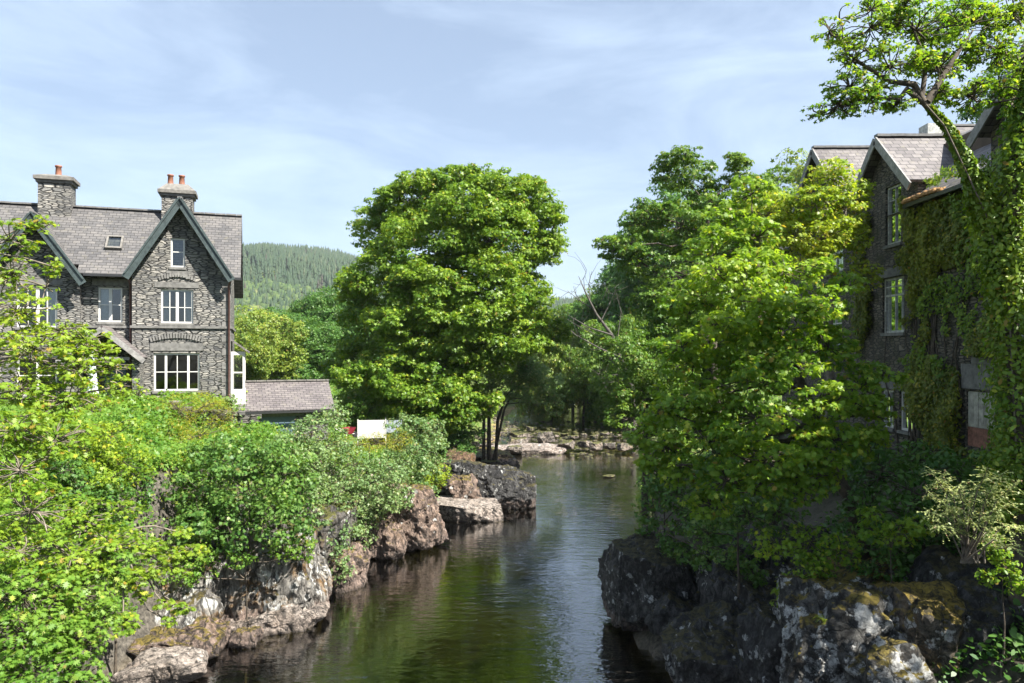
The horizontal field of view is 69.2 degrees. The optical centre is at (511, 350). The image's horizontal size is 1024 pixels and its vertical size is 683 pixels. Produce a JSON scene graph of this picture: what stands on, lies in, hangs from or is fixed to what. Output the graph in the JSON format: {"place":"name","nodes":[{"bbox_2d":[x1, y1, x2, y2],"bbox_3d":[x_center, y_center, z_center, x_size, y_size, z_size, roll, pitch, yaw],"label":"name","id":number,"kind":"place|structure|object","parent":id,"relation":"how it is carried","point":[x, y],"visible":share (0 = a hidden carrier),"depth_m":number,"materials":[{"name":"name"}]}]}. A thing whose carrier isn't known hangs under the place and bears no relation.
{"place":"outdoors","nodes":[
{"label":"outdoors","id":0,"kind":"place"},
{"bbox_2d":[107,404,672,682],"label":"river water","id":1,"kind":"structure","parent":0,"point":[514,596],"depth_m":23.11,"materials":[{"name":"green liquid"}]},
{"bbox_2d":[110,645,208,682],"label":"rock ledge","id":2,"kind":"object","parent":1,"relation":"on","point":[178,664],"visible":1,"depth_m":17.56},
{"bbox_2d":[228,626,263,648],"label":"boulder","id":3,"kind":"object","parent":1,"relation":"in","point":[246,638],"visible":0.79,"depth_m":19.94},
{"bbox_2d":[228,601,329,635],"bbox_3d":[-7.043,7.968,21.800,3.357,1.191,2.131,-18,5,-16],"label":"rock ledge","id":4,"kind":"object","parent":1,"relation":"in","point":[288,618],"visible":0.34,"depth_m":21.05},
{"bbox_2d":[328,541,372,592],"bbox_3d":[-5.848,7.642,25.571,1.812,2.005,2.249,0,0,0],"label":"boulder","id":5,"kind":"object","parent":1,"relation":"in","point":[359,557],"visible":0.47,"depth_m":25.11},
{"bbox_2d":[355,514,407,559],"bbox_3d":[-5.152,7.297,28.854,2.353,1.924,1.641,20,0,0],"label":"boulder","id":6,"kind":"object","parent":1,"relation":"in","point":[390,543],"visible":0.62,"depth_m":28.26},
{"bbox_2d":[383,482,448,551],"bbox_3d":[-4.109,6.885,30.350,3.051,2.934,2.741,0,0,0],"label":"boulder","id":7,"kind":"object","parent":1,"relation":"in","point":[421,523],"visible":0.58,"depth_m":29.21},
{"bbox_2d":[437,495,502,521],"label":"boulder","id":8,"kind":"object","parent":1,"relation":"in","point":[480,509],"visible":0.77,"depth_m":34.71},
{"bbox_2d":[447,473,481,498],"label":"boulder","id":9,"kind":"object","parent":8,"relation":"on","point":[462,486],"visible":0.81,"depth_m":36.44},
{"bbox_2d":[503,483,536,508],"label":"boulder","id":10,"kind":"object","parent":1,"relation":"in","point":[525,498],"visible":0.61,"depth_m":37.36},
{"bbox_2d":[0,258,1023,682],"bbox_3d":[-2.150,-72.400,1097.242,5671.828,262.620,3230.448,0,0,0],"label":"ground","id":11,"kind":"structure","parent":0,"point":[644,640],"depth_m":20.18,"materials":[{"name":"soil"}]},
{"bbox_2d":[0,550,134,682],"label":"ash sapling","id":12,"kind":"object","parent":11,"relation":"on","point":[59,644],"visible":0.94,"depth_m":9.12,"materials":[{"name":"green plant"}]},
{"bbox_2d":[0,214,142,421],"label":"ash tree","id":13,"kind":"object","parent":11,"relation":"on","point":[63,353],"visible":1,"depth_m":11.00,"materials":[{"name":"green plant"}]},
{"bbox_2d":[0,408,144,585],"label":"ash sapling","id":14,"kind":"object","parent":11,"relation":"on","point":[17,552],"visible":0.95,"depth_m":9.86,"materials":[{"name":"green plant"}]},
{"bbox_2d":[35,454,160,535],"bbox_3d":[-10.580,3.885,19.436,2.223,2.816,3.622,0,0,0],"label":"dark shrub","id":15,"kind":"object","parent":11,"relation":"on","point":[68,473],"visible":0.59,"depth_m":18.50,"materials":[{"name":"green plant"}]},
{"bbox_2d":[51,384,156,416],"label":"leafy shrub","id":16,"kind":"object","parent":11,"relation":"on","point":[94,407],"visible":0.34,"depth_m":24.75,"materials":[{"name":"green plant"}]},
{"bbox_2d":[64,416,155,503],"bbox_3d":[-10.754,2.905,19.641,2.218,2.243,2.390,0,0,0],"label":"leafy shrub","id":17,"kind":"object","parent":11,"relation":"on","point":[109,458],"visible":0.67,"depth_m":19.64,"materials":[{"name":"green plant"}]},
{"bbox_2d":[72,516,149,675],"bbox_3d":[-9.825,6.769,18.023,1.593,5.372,2.050,0,0,0],"label":"leafy shrub","id":18,"kind":"object","parent":11,"relation":"on","point":[114,591],"visible":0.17,"depth_m":18.06,"materials":[{"name":"green plant"}]},
{"bbox_2d":[0,165,249,409],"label":"stone house","id":19,"kind":"structure","parent":11,"relation":"on","point":[155,292],"depth_m":31.19,"materials":[{"name":"stone"}]},
{"bbox_2d":[15,286,58,329],"bbox_3d":[-18.930,-1.680,29.631,1.500,1.720,0.290,0,0,-19],"label":"window","id":20,"kind":"structure","parent":19,"relation":"in","point":[52,317],"depth_m":29.83,"materials":[{"name":"white paint"}]},
{"bbox_2d":[96,287,123,324],"bbox_3d":[-16.597,-1.835,30.699,0.990,1.530,0.290,0,0,-19],"label":"window","id":21,"kind":"structure","parent":19,"relation":"in","point":[105,304],"depth_m":30.70,"materials":[{"name":"white paint"}]},
{"bbox_2d":[152,353,200,393],"bbox_3d":[-14.060,0.950,31.154,1.860,1.680,0.200,0,0,-19],"label":"window","id":22,"kind":"structure","parent":19,"relation":"in","point":[188,371],"depth_m":31.19,"materials":[{"name":"white paint"}]},
{"bbox_2d":[159,289,193,325],"bbox_3d":[-14.067,-1.800,31.200,1.340,1.520,0.290,0,0,-19],"label":"window","id":23,"kind":"structure","parent":19,"relation":"in","point":[165,293],"depth_m":31.19,"materials":[{"name":"white paint"}]},
{"bbox_2d":[97,525,210,680],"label":"ash branch shoots","id":24,"kind":"object","parent":11,"relation":"on","point":[157,547],"visible":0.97,"depth_m":14.18,"materials":[{"name":"green plant"}]},
{"bbox_2d":[0,402,321,679],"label":"cliff weeds","id":25,"kind":"object","parent":11,"relation":"on","point":[163,450],"visible":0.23,"depth_m":21.89,"materials":[{"name":"green plant"}]},
{"bbox_2d":[78,406,261,430],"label":"terrace wall","id":26,"kind":"structure","parent":11,"relation":"on","point":[244,418],"depth_m":26.97,"materials":[{"name":"stone"}]},
{"bbox_2d":[126,616,230,659],"bbox_3d":[-8.854,7.892,19.779,2.500,1.183,2.170,-7,0,0],"label":"rock ledge","id":27,"kind":"object","parent":11,"relation":"on","point":[204,638],"visible":0.53,"depth_m":19.26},
{"bbox_2d":[179,616,230,645],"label":"boulder","id":28,"kind":"object","parent":27,"relation":"on","point":[206,622],"visible":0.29,"depth_m":19.71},
{"bbox_2d":[155,588,224,628],"bbox_3d":[-8.955,7.487,20.500,1.714,1.781,1.867,0,0,0],"label":"cliff face","id":29,"kind":"object","parent":11,"relation":"on","point":[206,602],"visible":0.4,"depth_m":20.23},
{"bbox_2d":[147,390,237,425],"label":"yellow shrub","id":30,"kind":"object","parent":11,"relation":"on","point":[204,406],"visible":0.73,"depth_m":26.30,"materials":[{"name":"green plant"}]},
{"bbox_2d":[162,559,225,620],"bbox_3d":[-9.582,7.607,21.925,3.199,3.517,3.902,0,0,0],"label":"cliff face","id":31,"kind":"object","parent":11,"relation":"on","point":[172,590],"visible":0.09,"depth_m":20.66},
{"bbox_2d":[167,532,317,620],"bbox_3d":[-7.566,7.565,20.996,4.060,4.661,1.179,0,0,-15],"label":"trailing shrub","id":32,"kind":"object","parent":31,"relation":"attached to","point":[245,557],"visible":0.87,"depth_m":20.88,"materials":[{"name":"green plant"}]},
{"bbox_2d":[155,415,232,443],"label":"yellow shrub","id":33,"kind":"object","parent":11,"relation":"on","point":[191,432],"visible":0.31,"depth_m":24.92,"materials":[{"name":"green plant"}]},
{"bbox_2d":[0,386,431,681],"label":"bush","id":34,"kind":"object","parent":11,"relation":"on","point":[252,426],"visible":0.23,"depth_m":24.28,"materials":[{"name":"green plant"}]},
{"bbox_2d":[160,428,321,557],"bbox_3d":[-7.852,6.149,21.698,4.565,7.596,3.388,0,0,0],"label":"sycamore sapling","id":35,"kind":"object","parent":11,"relation":"on","point":[284,465],"visible":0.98,"depth_m":21.33,"materials":[{"name":"green plant"}]},
{"bbox_2d":[234,313,281,386],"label":"broadleaf tree","id":36,"kind":"object","parent":11,"relation":"on","point":[263,356],"visible":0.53,"depth_m":65.70,"materials":[{"name":"green plant"}]},
{"bbox_2d":[234,304,308,380],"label":"broadleaf tree","id":37,"kind":"object","parent":11,"relation":"on","point":[289,355],"visible":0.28,"depth_m":71.38,"materials":[{"name":"green plant"}]},
{"bbox_2d":[212,526,333,620],"bbox_3d":[-7.450,7.399,23.036,3.688,3.715,4.246,0,0,-9],"label":"cliff face","id":38,"kind":"object","parent":11,"relation":"on","point":[273,586],"visible":0.55,"depth_m":21.51},
{"bbox_2d":[244,306,318,379],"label":"broadleaf tree","id":39,"kind":"object","parent":11,"relation":"on","point":[309,343],"visible":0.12,"depth_m":78.85,"materials":[{"name":"green plant"}]},
{"bbox_2d":[235,379,334,442],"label":"stone garage","id":40,"kind":"structure","parent":11,"relation":"on","point":[284,403],"depth_m":33.74,"materials":[{"name":"stone"}]},
{"bbox_2d":[261,416,295,433],"bbox_3d":[-10.471,4.135,33.273,1.510,2.330,0.080,0,0,-23],"label":"door","id":41,"kind":"structure","parent":40,"relation":"in","point":[285,420],"depth_m":33.30,"materials":[{"name":"blue paint"}]},
{"bbox_2d":[258,399,357,512],"bbox_3d":[-7.144,4.857,26.128,3.952,6.095,2.828,0,0,-34],"label":"leafy shrub","id":42,"kind":"object","parent":11,"relation":"on","point":[320,448],"visible":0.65,"depth_m":26.22,"materials":[{"name":"green plant"}]},
{"bbox_2d":[268,500,357,564],"bbox_3d":[-6.912,6.435,25.793,2.919,2.515,3.137,0,0,0],"label":"cliff face","id":43,"kind":"object","parent":11,"relation":"on","point":[338,518],"visible":0.34,"depth_m":25.07},
{"bbox_2d":[234,278,398,349],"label":"hillside broadleaf wood","id":44,"kind":"object","parent":11,"relation":"on","point":[247,295],"visible":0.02,"depth_m":651.57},
{"bbox_2d":[289,315,344,384],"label":"broadleaf tree","id":45,"kind":"object","parent":11,"relation":"on","point":[321,349],"visible":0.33,"depth_m":82.35,"materials":[{"name":"green plant"}]},
{"bbox_2d":[289,285,362,381],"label":"broadleaf tree","id":46,"kind":"object","parent":11,"relation":"on","point":[326,308],"visible":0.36,"depth_m":89.76,"materials":[{"name":"green plant"}]},
{"bbox_2d":[308,503,379,586],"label":"trailing shrub","id":47,"kind":"object","parent":11,"relation":"on","point":[362,528],"visible":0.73,"depth_m":24.94,"materials":[{"name":"green plant"}]},
{"bbox_2d":[316,436,420,543],"bbox_3d":[-5.237,6.497,27.609,4.573,6.798,2.573,0,0,-42],"label":"leafy shrub","id":48,"kind":"object","parent":11,"relation":"on","point":[395,473],"visible":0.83,"depth_m":27.29,"materials":[{"name":"green plant"}]},
{"bbox_2d":[340,395,399,442],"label":"leafy shrub","id":49,"kind":"object","parent":11,"relation":"on","point":[372,409],"visible":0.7,"depth_m":41.88,"materials":[{"name":"green plant"}]},
{"bbox_2d":[327,427,414,497],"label":"yellow shrub","id":50,"kind":"object","parent":11,"relation":"on","point":[379,442],"visible":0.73,"depth_m":30.99,"materials":[{"name":"green plant"}]},
{"bbox_2d":[357,419,385,443],"bbox_3d":[-7.009,4.084,37.134,1.420,1.300,0.080,0,0,-10],"label":"white panel fence","id":51,"kind":"object","parent":11,"relation":"on","point":[367,427],"visible":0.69,"depth_m":37.10,"materials":[{"name":"paint"}]},
{"bbox_2d":[358,479,440,523],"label":"trailing shrub","id":52,"kind":"object","parent":11,"relation":"on","point":[404,506],"visible":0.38,"depth_m":29.01,"materials":[{"name":"green plant"}]},
{"bbox_2d":[234,242,590,315],"bbox_3d":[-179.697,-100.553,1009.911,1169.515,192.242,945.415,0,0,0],"label":"hillside forest","id":53,"kind":"object","parent":11,"relation":"on","point":[303,266],"visible":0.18,"depth_m":825.68,"materials":[{"name":"plant"}]},
{"bbox_2d":[379,411,451,486],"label":"leafy shrub","id":54,"kind":"object","parent":11,"relation":"on","point":[425,469],"visible":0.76,"depth_m":32.83,"materials":[{"name":"green plant"}]},
{"bbox_2d":[405,463,452,492],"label":"yellow shrub","id":55,"kind":"object","parent":11,"relation":"on","point":[441,476],"visible":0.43,"depth_m":32.87,"materials":[{"name":"green plant"}]},
{"bbox_2d":[318,161,575,457],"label":"broadleaf tree","id":56,"kind":"object","parent":11,"relation":"on","point":[497,205],"visible":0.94,"depth_m":43.36,"materials":[{"name":"green plant"}]},
{"bbox_2d":[424,424,487,460],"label":"leafy shrub","id":57,"kind":"object","parent":11,"relation":"on","point":[461,441],"visible":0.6,"depth_m":44.57,"materials":[{"name":"green plant"}]},
{"bbox_2d":[445,447,475,461],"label":"boulder","id":58,"kind":"object","parent":11,"relation":"on","point":[457,455],"visible":0.34,"depth_m":42.63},
{"bbox_2d":[440,459,535,508],"bbox_3d":[-1.236,7.157,38.746,4.934,2.914,3.426,7,0,0],"label":"boulder","id":59,"kind":"object","parent":11,"relation":"on","point":[503,484],"visible":0.48,"depth_m":37.40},
{"bbox_2d":[470,447,519,466],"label":"shingle bank","id":60,"kind":"structure","parent":11,"relation":"on","point":[506,457],"depth_m":51.40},
{"bbox_2d":[461,353,565,459],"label":"riverside tree","id":61,"kind":"object","parent":11,"relation":"on","point":[529,375],"visible":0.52,"depth_m":49.57,"materials":[{"name":"green plant"}]},
{"bbox_2d":[491,443,566,454],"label":"shingle spit","id":62,"kind":"structure","parent":11,"relation":"on","point":[542,448],"depth_m":57.60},
{"bbox_2d":[508,309,589,420],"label":"broadleaf tree","id":63,"kind":"object","parent":11,"relation":"on","point":[546,359],"visible":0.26,"depth_m":83.63,"materials":[{"name":"green plant"}]},
{"bbox_2d":[329,368,781,463],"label":"bank undergrowth","id":64,"kind":"object","parent":11,"relation":"on","point":[334,391],"visible":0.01,"depth_m":61.39,"materials":[{"name":"green plant"}]},
{"bbox_2d":[479,417,657,473],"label":"pebbles","id":65,"kind":"object","parent":11,"relation":"on","point":[514,426],"visible":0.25,"depth_m":68.94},
{"bbox_2d":[550,344,607,421],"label":"broadleaf tree","id":66,"kind":"object","parent":11,"relation":"on","point":[578,389],"visible":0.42,"depth_m":82.22,"materials":[{"name":"green plant"}]},
{"bbox_2d":[562,286,628,406],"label":"broadleaf tree","id":67,"kind":"object","parent":11,"relation":"on","point":[596,299],"visible":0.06,"depth_m":93.83,"materials":[{"name":"green plant"}]},
{"bbox_2d":[556,254,636,430],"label":"dead tree","id":68,"kind":"object","parent":11,"relation":"on","point":[610,333],"visible":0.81,"depth_m":65.10,"materials":[{"name":"grey wood"}]},
{"bbox_2d":[574,313,656,428],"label":"broadleaf tree","id":69,"kind":"object","parent":11,"relation":"on","point":[594,352],"visible":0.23,"depth_m":75.04,"materials":[{"name":"green plant"}]},
{"bbox_2d":[589,258,665,382],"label":"broadleaf tree","id":70,"kind":"object","parent":11,"relation":"on","point":[605,279],"visible":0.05,"depth_m":97.64,"materials":[{"name":"green plant"}]},
{"bbox_2d":[597,531,697,631],"bbox_3d":[4.139,6.714,21.416,3.064,2.701,3.744,0,0,0],"label":"boulder","id":71,"kind":"object","parent":11,"relation":"on","point":[638,574],"visible":0.55,"depth_m":20.26,"materials":[{"name":"stone"}]},
{"bbox_2d":[595,328,713,498],"bbox_3d":[7.573,4.189,39.364,6.371,10.799,4.935,0,0,0],"label":"riverside sallow","id":72,"kind":"object","parent":11,"relation":"on","point":[631,374],"visible":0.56,"depth_m":38.83,"materials":[{"name":"green plant"}]},
{"bbox_2d":[603,174,730,398],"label":"broadleaf tree","id":73,"kind":"object","parent":11,"relation":"on","point":[626,284],"visible":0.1,"depth_m":83.67,"materials":[{"name":"green plant"}]},
{"bbox_2d":[631,458,707,537],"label":"leafy shrub","id":74,"kind":"object","parent":11,"relation":"on","point":[655,491],"visible":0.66,"depth_m":20.80,"materials":[{"name":"green plant"}]},
{"bbox_2d":[644,588,697,635],"bbox_3d":[4.465,7.032,19.425,1.721,1.150,1.434,17,0,0],"label":"boulder","id":75,"kind":"object","parent":11,"relation":"on","point":[669,605],"visible":0.32,"depth_m":19.17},
{"bbox_2d":[655,530,768,588],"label":"leafy shrub","id":76,"kind":"object","parent":75,"relation":"on","point":[687,558],"visible":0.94,"depth_m":18.61,"materials":[{"name":"green plant"}]},
{"bbox_2d":[591,144,793,452],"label":"open crowned tree","id":77,"kind":"object","parent":11,"relation":"on","point":[625,246],"visible":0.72,"depth_m":43.34,"materials":[{"name":"green plant"}]},
{"bbox_2d":[660,600,748,682],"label":"boulder","id":78,"kind":"object","parent":11,"relation":"on","point":[699,644],"visible":0.78,"depth_m":16.02,"materials":[{"name":"stone"}]},
{"bbox_2d":[698,555,748,605],"bbox_3d":[5.320,5.915,18.171,1.232,1.572,1.714,0,0,0],"label":"boulder","id":79,"kind":"object","parent":11,"relation":"on","point":[711,585],"visible":0.35,"depth_m":18.01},
{"bbox_2d":[691,542,757,605],"bbox_3d":[5.986,6.458,19.494,2.638,2.685,3.150,0,0,0],"label":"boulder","id":80,"kind":"object","parent":11,"relation":"on","point":[697,575],"visible":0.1,"depth_m":19.14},
{"bbox_2d":[654,186,796,378],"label":"broadleaf tree","id":81,"kind":"object","parent":11,"relation":"on","point":[743,306],"visible":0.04,"depth_m":74.94,"materials":[{"name":"green plant"}]},
{"bbox_2d":[682,483,810,596],"bbox_3d":[5.346,5.123,17.082,2.836,4.069,1.663,0,0,37],"label":"leafy shrub","id":82,"kind":"object","parent":11,"relation":"on","point":[769,512],"visible":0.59,"depth_m":16.98,"materials":[{"name":"green plant"}]},
{"bbox_2d":[718,576,776,610],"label":"boulder","id":83,"kind":"object","parent":11,"relation":"on","point":[762,596],"visible":0.16,"depth_m":17.09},
{"bbox_2d":[736,603,781,682],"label":"boulder","id":84,"kind":"object","parent":11,"relation":"on","point":[759,633],"visible":0.66,"depth_m":15.03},
{"bbox_2d":[622,175,914,559],"bbox_3d":[5.554,0.680,16.350,5.391,10.064,4.438,0,0,-32],"label":"sycamore","id":85,"kind":"object","parent":11,"relation":"on","point":[727,433],"visible":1,"depth_m":15.69,"materials":[{"name":"green plant"}]},
{"bbox_2d":[748,147,808,196],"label":"broadleaf tree","id":86,"kind":"object","parent":11,"relation":"on","point":[797,173],"visible":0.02,"depth_m":116.83,"materials":[{"name":"green plant"}]},
{"bbox_2d":[732,520,833,586],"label":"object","id":87,"kind":"object","parent":11,"relation":"on","point":[772,568],"visible":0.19,"depth_m":18.38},
{"bbox_2d":[750,521,864,578],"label":"leafy shrub","id":88,"kind":"object","parent":11,"relation":"on","point":[814,565],"visible":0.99,"depth_m":15.19,"materials":[{"name":"green plant"}]},
{"bbox_2d":[741,156,886,450],"bbox_3d":[9.363,-1.130,23.288,4.498,9.944,2.644,0,0,17],"label":"yellow green tree","id":89,"kind":"object","parent":11,"relation":"on","point":[830,194],"visible":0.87,"depth_m":22.98,"materials":[{"name":"green plant"}]},
{"bbox_2d":[772,573,906,682],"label":"boulder","id":90,"kind":"object","parent":11,"relation":"on","point":[858,616],"visible":0.71,"depth_m":13.67,"materials":[{"name":"stone"}]},
{"bbox_2d":[682,423,1023,682],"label":"shade undergrowth","id":91,"kind":"object","parent":11,"relation":"on","point":[1017,640],"visible":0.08,"depth_m":16.02,"materials":[{"name":"green plant"}]},
{"bbox_2d":[807,548,903,583],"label":"shrub","id":92,"kind":"object","parent":11,"relation":"on","point":[843,569],"visible":0.06,"depth_m":15.54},
{"bbox_2d":[829,550,913,583],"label":"dark shrub","id":93,"kind":"object","parent":11,"relation":"on","point":[865,571],"visible":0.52,"depth_m":15.13,"materials":[{"name":"green plant"}]},
{"bbox_2d":[840,635,936,682],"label":"boulder","id":94,"kind":"object","parent":11,"relation":"on","point":[885,659],"visible":0.91,"depth_m":12.77,"materials":[{"name":"stone"}]},
{"bbox_2d":[854,506,936,582],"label":"leafy shrub","id":95,"kind":"object","parent":11,"relation":"on","point":[898,538],"visible":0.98,"depth_m":14.21,"materials":[{"name":"green plant"}]},
{"bbox_2d":[780,43,1023,469],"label":"ivy clad building","id":96,"kind":"structure","parent":11,"relation":"on","point":[894,166],"depth_m":23.23,"materials":[{"name":"stone"}]},
{"bbox_2d":[880,276,904,335],"bbox_3d":[12.040,-1.380,23.385,0.200,1.840,1.430,0,0,0],"label":"window","id":97,"kind":"structure","parent":96,"relation":"in","point":[894,287],"depth_m":23.52,"materials":[{"name":"glass"}]},
{"bbox_2d":[883,183,901,249],"bbox_3d":[12.040,-4.225,23.375,0.200,1.950,1.050,0,0,0],"label":"window","id":98,"kind":"structure","parent":96,"relation":"in","point":[894,228],"depth_m":23.52,"materials":[{"name":"glass"}]},
{"bbox_2d":[845,189,1023,477],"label":"ivy","id":99,"kind":"object","parent":96,"relation":"attached to","point":[932,424],"visible":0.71,"depth_m":20.93,"materials":[{"name":"green plant"}]},
{"bbox_2d":[899,145,1023,472],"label":"green creeper","id":100,"kind":"object","parent":96,"relation":"attached to","point":[952,298],"visible":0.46,"depth_m":19.78,"materials":[{"name":"green plant"}]},
{"bbox_2d":[968,391,994,429],"bbox_3d":[12.062,1.535,19.025,0.075,0.930,1.110,0,0,0],"label":"boarded window","id":101,"kind":"structure","parent":96,"relation":"in","point":[976,413],"depth_m":19.18,"materials":[{"name":"paint"}]},
{"bbox_2d":[799,0,1023,605],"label":"overhanging tree","id":102,"kind":"object","parent":11,"relation":"on","point":[965,20],"visible":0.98,"depth_m":12.47,"materials":[{"name":"green plant"}]},
{"bbox_2d":[925,53,1023,548],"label":"trunk ivy","id":103,"kind":"object","parent":102,"relation":"attached to","point":[983,204],"visible":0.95,"depth_m":12.72,"materials":[{"name":"green plant"}]},
{"bbox_2d":[866,581,966,682],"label":"boulder","id":104,"kind":"object","parent":11,"relation":"on","point":[931,616],"visible":0.55,"depth_m":13.06,"materials":[{"name":"stone"}]},
{"bbox_2d":[836,438,1011,565],"bbox_3d":[8.563,3.594,15.603,3.265,3.206,4.397,0,0,0],"label":"dark shrub","id":105,"kind":"object","parent":11,"relation":"on","point":[914,479],"visible":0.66,"depth_m":15.56,"materials":[{"name":"green plant"}]},
{"bbox_2d":[903,545,1023,671],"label":"boulder","id":106,"kind":"object","parent":11,"relation":"on","point":[931,563],"visible":0.33,"depth_m":13.45,"materials":[{"name":"stone"}]},
{"bbox_2d":[917,466,1023,563],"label":"pale tipped bush","id":107,"kind":"object","parent":11,"relation":"on","point":[969,554],"visible":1,"depth_m":11.83,"materials":[{"name":"green plant"}]},
{"bbox_2d":[955,50,1018,123],"bbox_3d":[24.363,-5.617,32.725,10.232,17.776,7.851,0,0,-35],"label":"background tree","id":108,"kind":"object","parent":11,"relation":"on","point":[968,113],"visible":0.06,"depth_m":32.57,"materials":[{"name":"green plant"}]},
{"bbox_2d":[974,531,1023,676],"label":"tree","id":109,"kind":"object","parent":11,"relation":"on","point":[999,559],"visible":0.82,"depth_m":12.51,"materials":[{"name":"green plant"}]},
{"bbox_2d":[0,0,1023,298],"label":"sky","id":110,"kind":"structure","parent":0,"point":[283,116],"materials":[{"name":"blue"}]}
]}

